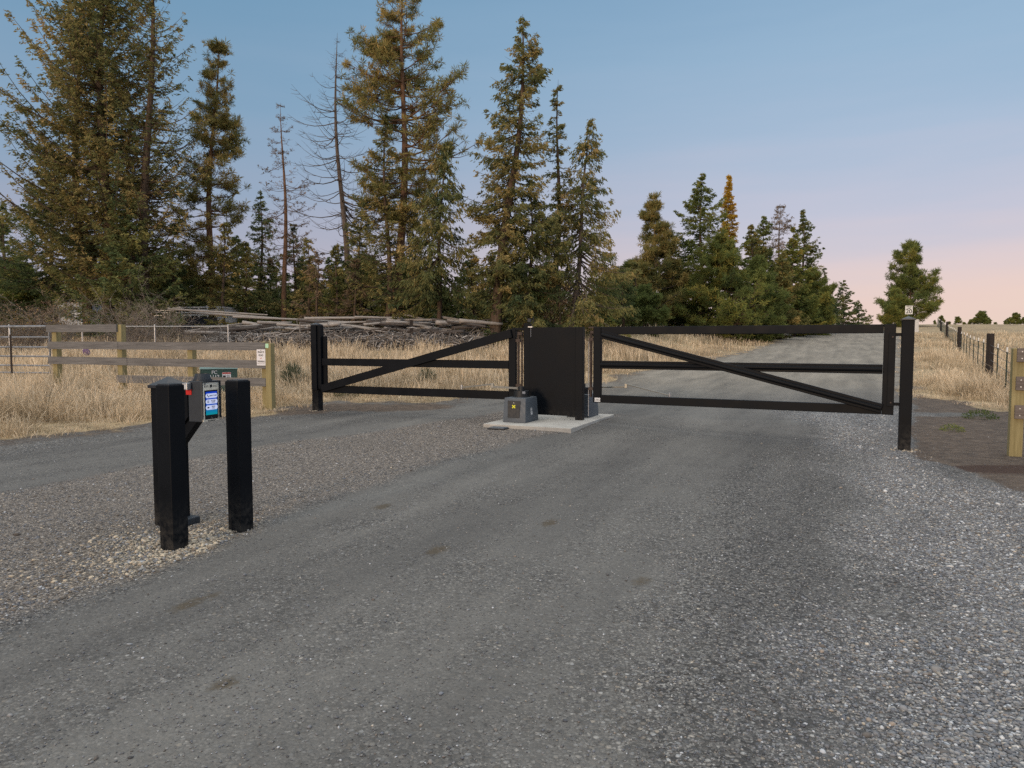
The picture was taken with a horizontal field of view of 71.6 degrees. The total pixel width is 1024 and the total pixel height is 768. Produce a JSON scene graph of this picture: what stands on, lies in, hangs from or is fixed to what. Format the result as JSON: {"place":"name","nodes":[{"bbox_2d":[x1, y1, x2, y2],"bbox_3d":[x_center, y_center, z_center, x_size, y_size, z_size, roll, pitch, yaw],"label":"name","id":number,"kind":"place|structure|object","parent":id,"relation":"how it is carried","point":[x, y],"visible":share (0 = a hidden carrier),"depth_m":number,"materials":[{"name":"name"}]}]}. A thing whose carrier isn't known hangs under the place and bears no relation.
{"place":"outdoors","nodes":[
{"label":"outdoors","id":0,"kind":"place"},
{"bbox_2d":[0,324,1023,767],"bbox_3d":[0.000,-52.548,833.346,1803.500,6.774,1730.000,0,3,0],"label":"ground","id":1,"kind":"structure","parent":0,"point":[560,486],"depth_m":5.00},
{"bbox_2d":[0,261,45,331],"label":"forest conifer","id":2,"kind":"object","parent":1,"relation":"on","point":[21,297],"visible":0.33,"depth_m":48.09,"materials":[{"name":"green plant"}]},
{"bbox_2d":[0,203,47,310],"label":"spruce tree","id":3,"kind":"object","parent":1,"relation":"on","point":[2,237],"visible":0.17,"depth_m":49.47,"materials":[{"name":"green plant"}]},
{"bbox_2d":[0,325,51,373],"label":"tube gate","id":4,"kind":"structure","parent":1,"relation":"on","point":[10,337],"depth_m":18.62,"materials":[{"name":"grey metal"}]},
{"bbox_2d":[0,293,77,351],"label":"leafy shrub","id":5,"kind":"object","parent":1,"relation":"on","point":[29,340],"visible":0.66,"depth_m":30.90,"materials":[{"name":"plant"}]},
{"bbox_2d":[0,285,100,351],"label":"leafy shrub","id":6,"kind":"object","parent":1,"relation":"on","point":[52,308],"visible":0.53,"depth_m":32.05,"materials":[{"name":"plant"}]},
{"bbox_2d":[14,302,97,344],"bbox_3d":[-20.614,-2.491,32.153,3.310,2.509,3.142,-3,5,-41],"label":"leafy shrub","id":7,"kind":"object","parent":1,"relation":"on","point":[70,337],"visible":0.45,"depth_m":31.99,"materials":[{"name":"plant"}]},
{"bbox_2d":[0,150,132,335],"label":"spruce tree","id":8,"kind":"object","parent":1,"relation":"on","point":[17,284],"visible":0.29,"depth_m":44.50,"materials":[{"name":"green plant"}]},
{"bbox_2d":[58,303,101,334],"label":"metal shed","id":9,"kind":"structure","parent":1,"relation":"on","point":[93,308],"depth_m":44.74,"materials":[{"name":"metal"}]},
{"bbox_2d":[0,0,168,338],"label":"fir tree","id":10,"kind":"object","parent":1,"relation":"on","point":[52,195],"visible":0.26,"depth_m":41.29,"materials":[{"name":"green plant"}]},
{"bbox_2d":[0,0,200,340],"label":"fir tree","id":11,"kind":"object","parent":1,"relation":"on","point":[109,11],"visible":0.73,"depth_m":39.81,"materials":[{"name":"green plant"}]},
{"bbox_2d":[0,324,228,354],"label":"chain link fence","id":12,"kind":"object","parent":1,"relation":"on","point":[155,331],"visible":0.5,"depth_m":29.92,"materials":[{"name":"metal"}]},
{"bbox_2d":[39,193,203,341],"bbox_3d":[-21.170,-6.402,39.427,7.324,8.617,7.211,0,3,0],"label":"spruce tree","id":13,"kind":"object","parent":1,"relation":"on","point":[130,268],"visible":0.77,"depth_m":38.86,"materials":[{"name":"green plant"}]},
{"bbox_2d":[84,302,185,341],"bbox_3d":[-17.770,-2.704,33.473,4.688,2.638,3.713,0,3,0],"label":"bare shrub","id":14,"kind":"object","parent":1,"relation":"on","point":[132,324],"visible":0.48,"depth_m":33.08,"materials":[{"name":"brown plant"}]},
{"bbox_2d":[74,260,215,350],"bbox_3d":[-16.888,-3.624,32.964,6.464,4.550,5.052,0,3,0],"label":"bare shrub","id":15,"kind":"object","parent":1,"relation":"on","point":[144,321],"visible":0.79,"depth_m":32.53,"materials":[{"name":"brown plant"}]},
{"bbox_2d":[77,0,218,340],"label":"fir tree","id":16,"kind":"object","parent":1,"relation":"on","point":[144,162],"visible":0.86,"depth_m":40.08,"materials":[{"name":"green plant"}]},
{"bbox_2d":[45,324,275,409],"bbox_3d":[-8.772,-0.268,17.504,6.758,2.410,0.248,1,4,17],"label":"wooden fence","id":17,"kind":"object","parent":1,"relation":"on","point":[191,362],"visible":0.79,"depth_m":17.40,"materials":[{"name":"brown wood"}]},
{"bbox_2d":[257,349,265,365],"bbox_3d":[-5.831,-0.617,16.496,0.235,0.375,0.011,1,4,17],"label":"private road sign","id":18,"kind":"object","parent":17,"relation":"attached to","point":[261,359],"visible":1,"depth_m":16.49,"materials":[{"name":"white metal"}]},
{"bbox_2d":[156,383,188,550],"bbox_3d":[-2.764,0.770,5.784,0.152,1.550,0.152,2,4,25],"label":"bollard","id":19,"kind":"object","parent":1,"relation":"on","point":[171,446],"visible":0.77,"depth_m":5.72,"materials":[{"name":"black metal"}]},
{"bbox_2d":[147,376,201,525],"bbox_3d":[-3.015,0.619,6.496,0.539,1.372,0.265,2,4,25],"label":"intercom post","id":20,"kind":"object","parent":1,"relation":"on","point":[191,428],"visible":0.23,"depth_m":6.48,"materials":[{"name":"black metal"}]},
{"bbox_2d":[186,373,221,421],"bbox_3d":[-2.749,0.118,6.332,0.196,0.422,0.211,1,4,21],"label":"intercom","id":21,"kind":"object","parent":20,"relation":"attached to","point":[204,393],"visible":1,"depth_m":6.26,"materials":[{"name":"plastic"}]},
{"bbox_2d":[149,222,219,337],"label":"spruce tree","id":22,"kind":"object","parent":1,"relation":"on","point":[169,282],"visible":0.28,"depth_m":43.45,"materials":[{"name":"green plant"}]},
{"bbox_2d":[162,268,209,316],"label":"forest conifer","id":23,"kind":"object","parent":1,"relation":"on","point":[187,280],"visible":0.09,"depth_m":51.94,"materials":[{"name":"green plant"}]},
{"bbox_2d":[154,306,237,337],"bbox_3d":[-19.431,-3.729,43.744,4.610,1.966,1.930,1,4,14],"label":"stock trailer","id":24,"kind":"object","parent":1,"relation":"on","point":[201,320],"visible":0.24,"depth_m":42.79,"materials":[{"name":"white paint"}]},
{"bbox_2d":[148,37,258,310],"bbox_3d":[-19.139,-12.053,44.144,6.992,19.111,4.571,0,3,0],"label":"pine tree","id":25,"kind":"object","parent":1,"relation":"on","point":[229,145],"visible":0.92,"depth_m":43.80,"materials":[{"name":"green plant"}]},
{"bbox_2d":[199,367,237,390],"bbox_3d":[-8.480,-0.162,20.528,1.015,0.699,0.835,-2,4,-24],"label":"transformer box","id":26,"kind":"object","parent":1,"relation":"on","point":[220,372],"visible":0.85,"depth_m":20.18,"materials":[{"name":"green paint"}]},
{"bbox_2d":[195,221,246,328],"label":"fir tree","id":27,"kind":"object","parent":1,"relation":"on","point":[218,249],"visible":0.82,"depth_m":42.53,"materials":[{"name":"green plant"}]},
{"bbox_2d":[225,379,252,532],"bbox_3d":[-2.437,0.735,6.354,0.152,1.549,0.152,2,4,25],"label":"bollard","id":28,"kind":"object","parent":1,"relation":"on","point":[239,452],"visible":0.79,"depth_m":6.29,"materials":[{"name":"black metal"}]},
{"bbox_2d":[217,235,263,306],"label":"forest conifer","id":29,"kind":"object","parent":1,"relation":"on","point":[234,240],"visible":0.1,"depth_m":57.21,"materials":[{"name":"green plant"}]},
{"bbox_2d":[227,241,262,324],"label":"young conifer","id":30,"kind":"object","parent":1,"relation":"on","point":[248,265],"visible":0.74,"depth_m":43.60,"materials":[{"name":"green plant"}]},
{"bbox_2d":[217,191,292,321],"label":"spruce tree","id":31,"kind":"object","parent":1,"relation":"on","point":[261,229],"visible":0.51,"depth_m":51.21,"materials":[{"name":"green plant"}]},
{"bbox_2d":[241,272,279,321],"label":"forest conifer","id":32,"kind":"object","parent":1,"relation":"on","point":[261,275],"visible":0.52,"depth_m":49.95,"materials":[{"name":"green plant"}]},
{"bbox_2d":[257,261,292,315],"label":"forest conifer","id":33,"kind":"object","parent":1,"relation":"on","point":[273,267],"visible":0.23,"depth_m":52.15,"materials":[{"name":"green plant"}]},
{"bbox_2d":[0,415,552,616],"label":"tan stones","id":34,"kind":"object","parent":1,"relation":"on","point":[210,546],"visible":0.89,"depth_m":5.82,"materials":[{"name":"beige gravel"}]},
{"bbox_2d":[252,103,316,330],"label":"dying tree","id":35,"kind":"object","parent":1,"relation":"on","point":[284,264],"visible":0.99,"depth_m":45.34,"materials":[{"name":"plant"}]},
{"bbox_2d":[251,223,330,331],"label":"spruce tree","id":36,"kind":"object","parent":1,"relation":"on","point":[276,306],"visible":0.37,"depth_m":47.29,"materials":[{"name":"green plant"}]},
{"bbox_2d":[279,361,307,385],"bbox_3d":[-6.601,-0.314,21.448,0.925,0.819,0.965,0,3,0],"label":"sagebrush","id":37,"kind":"object","parent":1,"relation":"on","point":[294,369],"visible":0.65,"depth_m":21.35,"materials":[{"name":"green plant"}]},
{"bbox_2d":[280,237,332,330],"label":"young conifer","id":38,"kind":"object","parent":1,"relation":"on","point":[308,295],"visible":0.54,"depth_m":44.51,"materials":[{"name":"green plant"}]},
{"bbox_2d":[290,251,342,322],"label":"dead fir","id":39,"kind":"object","parent":1,"relation":"on","point":[317,292],"visible":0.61,"depth_m":42.58,"materials":[{"name":"plant"}]},
{"bbox_2d":[310,323,323,410],"bbox_3d":[-4.469,-0.249,16.358,0.278,2.321,0.228,2,4,25],"label":"gate post","id":40,"kind":"object","parent":1,"relation":"on","point":[317,332],"visible":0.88,"depth_m":16.25,"materials":[{"name":"black metal"}]},
{"bbox_2d":[320,328,523,398],"bbox_3d":[-2.032,-0.461,15.201,5.135,1.443,0.181,2,4,25],"label":"gate leaf","id":41,"kind":"object","parent":40,"relation":"attached to","point":[512,364],"visible":0.88,"depth_m":14.97,"materials":[{"name":"metal"}]},
{"bbox_2d":[203,330,439,350],"bbox_3d":[-9.600,-2.476,39.172,15.800,1.276,7.500,0,3,0],"label":"debris mound","id":42,"kind":"object","parent":1,"relation":"on","point":[362,349],"visible":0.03,"depth_m":37.39,"materials":[{"name":"brown plant"}]},
{"bbox_2d":[189,311,277,317],"bbox_3d":[-15.708,-3.918,40.822,6.035,0.168,0.177,4,0,7],"label":"log","id":43,"kind":"object","parent":42,"relation":"on","point":[210,313],"visible":0.62,"depth_m":40.91,"materials":[{"name":"grey wood"}]},
{"bbox_2d":[319,243,356,320],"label":"young conifer","id":44,"kind":"object","parent":1,"relation":"on","point":[336,288],"visible":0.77,"depth_m":42.56,"materials":[{"name":"green plant"}]},
{"bbox_2d":[286,41,394,297],"bbox_3d":[-10.212,-12.706,47.436,9.195,19.901,9.426,0,3,0],"label":"dead tree","id":45,"kind":"object","parent":1,"relation":"on","point":[344,216],"visible":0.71,"depth_m":46.03,"materials":[{"name":"grey wood"}]},
{"bbox_2d":[198,319,491,350],"bbox_3d":[-9.387,-2.480,37.928,16.758,2.078,5.899,0,3,0],"label":"brushwood","id":46,"kind":"object","parent":1,"relation":"on","point":[447,339],"visible":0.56,"depth_m":35.87,"materials":[{"name":"grey wood"}]},
{"bbox_2d":[311,203,386,326],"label":"spruce tree","id":47,"kind":"object","parent":1,"relation":"on","point":[355,239],"visible":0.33,"depth_m":44.24,"materials":[{"name":"green plant"}]},
{"bbox_2d":[326,259,371,329],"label":"fir tree","id":48,"kind":"object","parent":1,"relation":"on","point":[354,276],"visible":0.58,"depth_m":41.65,"materials":[{"name":"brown plant"}]},
{"bbox_2d":[337,113,436,331],"bbox_3d":[-7.180,-9.004,41.670,5.998,13.468,6.273,0,3,0],"label":"fir tree","id":49,"kind":"object","parent":1,"relation":"on","point":[388,245],"visible":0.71,"depth_m":41.15,"materials":[{"name":"green plant"}]},
{"bbox_2d":[335,0,484,316],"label":"pine tree","id":50,"kind":"object","parent":1,"relation":"on","point":[384,52],"visible":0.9,"depth_m":41.72,"materials":[{"name":"green plant"}]},
{"bbox_2d":[382,221,450,318],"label":"fir tree","id":51,"kind":"object","parent":1,"relation":"on","point":[425,311],"visible":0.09,"depth_m":43.27,"materials":[{"name":"green plant"}]},
{"bbox_2d":[385,139,481,326],"bbox_3d":[-4.386,-7.785,39.512,5.700,11.612,5.706,0,3,0],"label":"fir tree","id":52,"kind":"object","parent":1,"relation":"on","point":[428,274],"visible":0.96,"depth_m":38.99,"materials":[{"name":"green plant"}]},
{"bbox_2d":[0,409,917,606],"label":"pale pebbles","id":53,"kind":"object","parent":1,"relation":"on","point":[132,562],"visible":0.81,"depth_m":5.68,"materials":[{"name":"beige stone"}]},
{"bbox_2d":[0,322,923,440],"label":"dry grass","id":54,"kind":"structure","parent":1,"relation":"on","point":[87,392],"depth_m":21.56,"materials":[{"name":"beige plant"}]},
{"bbox_2d":[446,259,486,325],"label":"forest conifer","id":55,"kind":"object","parent":1,"relation":"on","point":[460,315],"visible":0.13,"depth_m":51.58,"materials":[{"name":"green plant"}]},
{"bbox_2d":[458,254,490,332],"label":"young conifer","id":56,"kind":"object","parent":1,"relation":"on","point":[473,307],"visible":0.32,"depth_m":42.54,"materials":[{"name":"green plant"}]},
{"bbox_2d":[452,16,558,345],"bbox_3d":[-0.280,-10.400,37.592,5.654,17.573,6.739,0,3,0],"label":"fir tree","id":57,"kind":"object","parent":1,"relation":"on","point":[498,234],"visible":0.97,"depth_m":36.93,"materials":[{"name":"green plant"}]},
{"bbox_2d":[0,413,1023,767],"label":"gravel stones","id":58,"kind":"object","parent":1,"relation":"on","point":[950,753],"visible":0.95,"depth_m":4.15,"materials":[{"name":"grey gravel"}]},
{"bbox_2d":[464,179,573,345],"bbox_3d":[0.627,-6.388,38.598,5.840,9.358,7.038,3,5,43],"label":"fir tree","id":59,"kind":"object","parent":1,"relation":"on","point":[538,273],"visible":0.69,"depth_m":37.40,"materials":[{"name":"green plant"}]},
{"bbox_2d":[483,414,613,432],"bbox_3d":[0.797,0.766,13.951,1.720,0.170,2.620,2,4,25],"label":"concrete pad","id":60,"kind":"object","parent":1,"relation":"on","point":[557,423],"visible":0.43,"depth_m":13.14,"materials":[{"name":"grey concrete"}]},
{"bbox_2d":[503,386,537,422],"bbox_3d":[0.169,0.376,13.530,0.469,0.660,0.641,2,4,25],"label":"gate operator","id":61,"kind":"object","parent":60,"relation":"on","point":[520,405],"visible":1,"depth_m":13.31,"materials":[{"name":"grey plastic"}]},
{"bbox_2d":[508,400,520,417],"bbox_3d":[0.035,0.472,13.268,0.259,0.319,0.042,2,4,25],"label":"access door","id":62,"kind":"structure","parent":61,"relation":"in","point":[513,406],"depth_m":13.26,"materials":[{"name":"plastic"}]},
{"bbox_2d":[524,317,584,419],"bbox_3d":[0.817,-0.308,13.914,1.247,2.000,0.158,2,4,25],"label":"screen","id":63,"kind":"object","parent":60,"relation":"on","point":[554,370],"visible":0.86,"depth_m":13.84,"materials":[{"name":"metal"}]},
{"bbox_2d":[567,384,598,417],"bbox_3d":[1.447,0.320,14.454,0.469,0.660,0.641,2,4,25],"label":"gate operator","id":64,"kind":"object","parent":60,"relation":"on","point":[593,408],"visible":0.32,"depth_m":14.23,"materials":[{"name":"grey plastic"}]},
{"bbox_2d":[538,270,573,326],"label":"fir tree","id":65,"kind":"object","parent":1,"relation":"on","point":[566,287],"visible":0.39,"depth_m":38.73,"materials":[{"name":"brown plant"}]},
{"bbox_2d":[533,85,585,325],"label":"fir tree","id":66,"kind":"object","parent":1,"relation":"on","point":[559,150],"visible":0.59,"depth_m":40.19,"materials":[{"name":"green plant"}]},
{"bbox_2d":[518,117,643,340],"bbox_3d":[3.748,-8.311,39.398,7.054,12.786,6.120,-2,4,-32],"label":"fir tree","id":67,"kind":"object","parent":1,"relation":"on","point":[611,272],"visible":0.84,"depth_m":39.12,"materials":[{"name":"green plant"}]},
{"bbox_2d":[574,270,617,338],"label":"fir tree","id":68,"kind":"object","parent":1,"relation":"on","point":[612,324],"visible":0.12,"depth_m":43.26,"materials":[{"name":"green plant"}]},
{"bbox_2d":[609,263,640,326],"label":"young conifer","id":69,"kind":"object","parent":1,"relation":"on","point":[622,322],"visible":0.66,"depth_m":49.52,"materials":[{"name":"green plant"}]},
{"bbox_2d":[616,282,673,336],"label":"young pine","id":70,"kind":"object","parent":1,"relation":"on","point":[646,303],"visible":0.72,"depth_m":50.95,"materials":[{"name":"green plant"}]},
{"bbox_2d":[628,191,691,323],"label":"pine tree","id":71,"kind":"object","parent":1,"relation":"on","point":[655,245],"visible":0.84,"depth_m":60.50,"materials":[{"name":"green plant"}]},
{"bbox_2d":[641,173,751,324],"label":"fir tree","id":72,"kind":"object","parent":1,"relation":"on","point":[691,245],"visible":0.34,"depth_m":64.71,"materials":[{"name":"green plant"}]},
{"bbox_2d":[671,227,776,341],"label":"pine tree","id":73,"kind":"object","parent":1,"relation":"on","point":[725,263],"visible":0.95,"depth_m":58.39,"materials":[{"name":"green plant"}]},
{"bbox_2d":[717,174,738,247],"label":"larch tree","id":74,"kind":"object","parent":1,"relation":"on","point":[732,215],"visible":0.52,"depth_m":70.85,"materials":[{"name":"plant"}]},
{"bbox_2d":[729,224,788,337],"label":"fir tree","id":75,"kind":"object","parent":1,"relation":"on","point":[756,242],"visible":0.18,"depth_m":68.98,"materials":[{"name":"green plant"}]},
{"bbox_2d":[727,254,794,341],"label":"young pine","id":76,"kind":"object","parent":1,"relation":"on","point":[759,266],"visible":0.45,"depth_m":60.72,"materials":[{"name":"green plant"}]},
{"bbox_2d":[739,216,813,334],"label":"fir tree","id":77,"kind":"object","parent":1,"relation":"on","point":[766,229],"visible":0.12,"depth_m":74.79,"materials":[{"name":"green plant"}]},
{"bbox_2d":[764,204,795,270],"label":"dying tree","id":78,"kind":"object","parent":1,"relation":"on","point":[779,243],"visible":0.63,"depth_m":76.72,"materials":[{"name":"grey plant"}]},
{"bbox_2d":[766,251,811,338],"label":"fir tree","id":79,"kind":"object","parent":1,"relation":"on","point":[792,317],"visible":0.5,"depth_m":65.03,"materials":[{"name":"green plant"}]},
{"bbox_2d":[771,227,826,336],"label":"fir tree","id":80,"kind":"object","parent":1,"relation":"on","point":[803,301],"visible":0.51,"depth_m":72.91,"materials":[{"name":"green plant"}]},
{"bbox_2d":[789,209,843,322],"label":"fir tree","id":81,"kind":"object","parent":1,"relation":"on","point":[811,249],"visible":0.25,"depth_m":80.60,"materials":[{"name":"green plant"}]},
{"bbox_2d":[797,265,838,335],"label":"pine tree","id":82,"kind":"object","parent":1,"relation":"on","point":[819,285],"visible":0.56,"depth_m":76.55,"materials":[{"name":"green plant"}]},
{"bbox_2d":[833,280,867,324],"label":"fir tree","id":83,"kind":"object","parent":1,"relation":"on","point":[844,305],"visible":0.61,"depth_m":102.93,"materials":[{"name":"green plant"}]},
{"bbox_2d":[688,329,1023,410],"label":"verge grass","id":84,"kind":"structure","parent":1,"relation":"on","point":[980,385],"depth_m":27.02,"materials":[{"name":"beige plant"}]},
{"bbox_2d":[841,302,873,324],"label":"fir tree","id":85,"kind":"object","parent":1,"relation":"on","point":[858,310],"visible":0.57,"depth_m":111.12,"materials":[{"name":"green plant"}]},
{"bbox_2d":[877,287,920,326],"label":"young pine","id":86,"kind":"object","parent":1,"relation":"on","point":[893,310],"visible":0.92,"depth_m":110.41,"materials":[{"name":"green plant"}]},
{"bbox_2d":[894,316,915,450],"bbox_3d":[6.152,0.138,11.203,0.311,2.404,0.202,2,4,25],"label":"gate post","id":87,"kind":"object","parent":1,"relation":"on","point":[907,335],"visible":0.86,"depth_m":11.10,"materials":[{"name":"black metal"}]},
{"bbox_2d":[588,324,895,415],"bbox_3d":[3.749,-0.164,12.412,5.180,1.715,0.202,2,4,27],"label":"gate leaf","id":88,"kind":"object","parent":87,"relation":"attached to","point":[851,404],"visible":1,"depth_m":12.18,"materials":[{"name":"metal"}]},
{"bbox_2d":[873,239,944,322],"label":"pine tree","id":89,"kind":"object","parent":1,"relation":"on","point":[913,282],"visible":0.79,"depth_m":115.64,"materials":[{"name":"green plant"}]},
{"bbox_2d":[937,318,1009,392],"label":"wire fence","id":90,"kind":"object","parent":1,"relation":"on","point":[989,343],"visible":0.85,"depth_m":24.63,"materials":[{"name":"black metal"}]},
{"bbox_2d":[969,310,987,323],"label":"distant pine","id":91,"kind":"object","parent":1,"relation":"on","point":[980,315],"visible":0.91,"depth_m":198.80,"materials":[{"name":"green plant"}]},
{"bbox_2d":[961,408,999,419],"bbox_3d":[9.866,0.622,14.967,0.722,0.240,0.721,0,3,0],"label":"weed clump","id":92,"kind":"object","parent":1,"relation":"on","point":[979,412],"visible":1,"depth_m":14.95,"materials":[{"name":"green plant"}]},
{"bbox_2d":[1007,348,1023,456],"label":"wooden fence","id":93,"kind":"object","parent":1,"relation":"on","point":[1015,421],"visible":0.86,"depth_m":10.44,"materials":[{"name":"yellow wood"}]},
{"bbox_2d":[0,0,1023,324],"label":"sky","id":94,"kind":"structure","parent":0,"point":[887,122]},
{"bbox_3d":[-13.741,-2.956,39.277,3.037,0.106,0.112,2,11,1],"label":"log","id":95,"kind":"object","parent":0,"visible":0},
{"bbox_3d":[-13.972,-3.233,39.699,3.022,0.183,0.192,-5,20,-19],"label":"log","id":96,"kind":"object","parent":95,"relation":"on","visible":0},
{"bbox_2d":[233,316,333,321],"bbox_3d":[-12.306,-3.630,39.987,6.538,0.147,0.155,2,-13,-10],"label":"log","id":97,"kind":"object","parent":96,"relation":"on","point":[254,317],"visible":0.64,"depth_m":39.76,"materials":[{"name":"grey wood"}]},
{"bbox_2d":[168,308,267,315],"bbox_3d":[-16.246,-3.990,39.294,5.223,0.121,0.118,2,-6,-11],"label":"log","id":98,"kind":"object","parent":97,"relation":"on","point":[215,311],"visible":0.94,"depth_m":39.23,"materials":[{"name":"grey wood"}]},
{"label":"log","id":99,"kind":"object","parent":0,"visible":0},
{"bbox_2d":[435,320,458,324],"bbox_3d":[-2.770,-3.233,37.890,2.716,0.254,0.267,1,7,-24],"label":"log","id":100,"kind":"object","parent":99,"relation":"on","point":[437,322],"visible":0.41,"depth_m":37.42,"materials":[{"name":"grey wood"}]},
{"bbox_2d":[432,318,485,326],"bbox_3d":[-2.799,-3.198,37.283,3.130,0.171,0.182,9,-8,21],"label":"log","id":101,"kind":"object","parent":100,"relation":"on","point":[455,322],"visible":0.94,"depth_m":37.21,"materials":[{"name":"grey wood"}]},
{"bbox_2d":[459,319,502,324],"bbox_3d":[-1.624,-3.247,37.270,2.344,0.246,0.240,2,12,-16],"label":"log","id":102,"kind":"object","parent":101,"relation":"on","point":[478,322],"visible":1,"depth_m":37.16,"materials":[{"name":"grey wood"}]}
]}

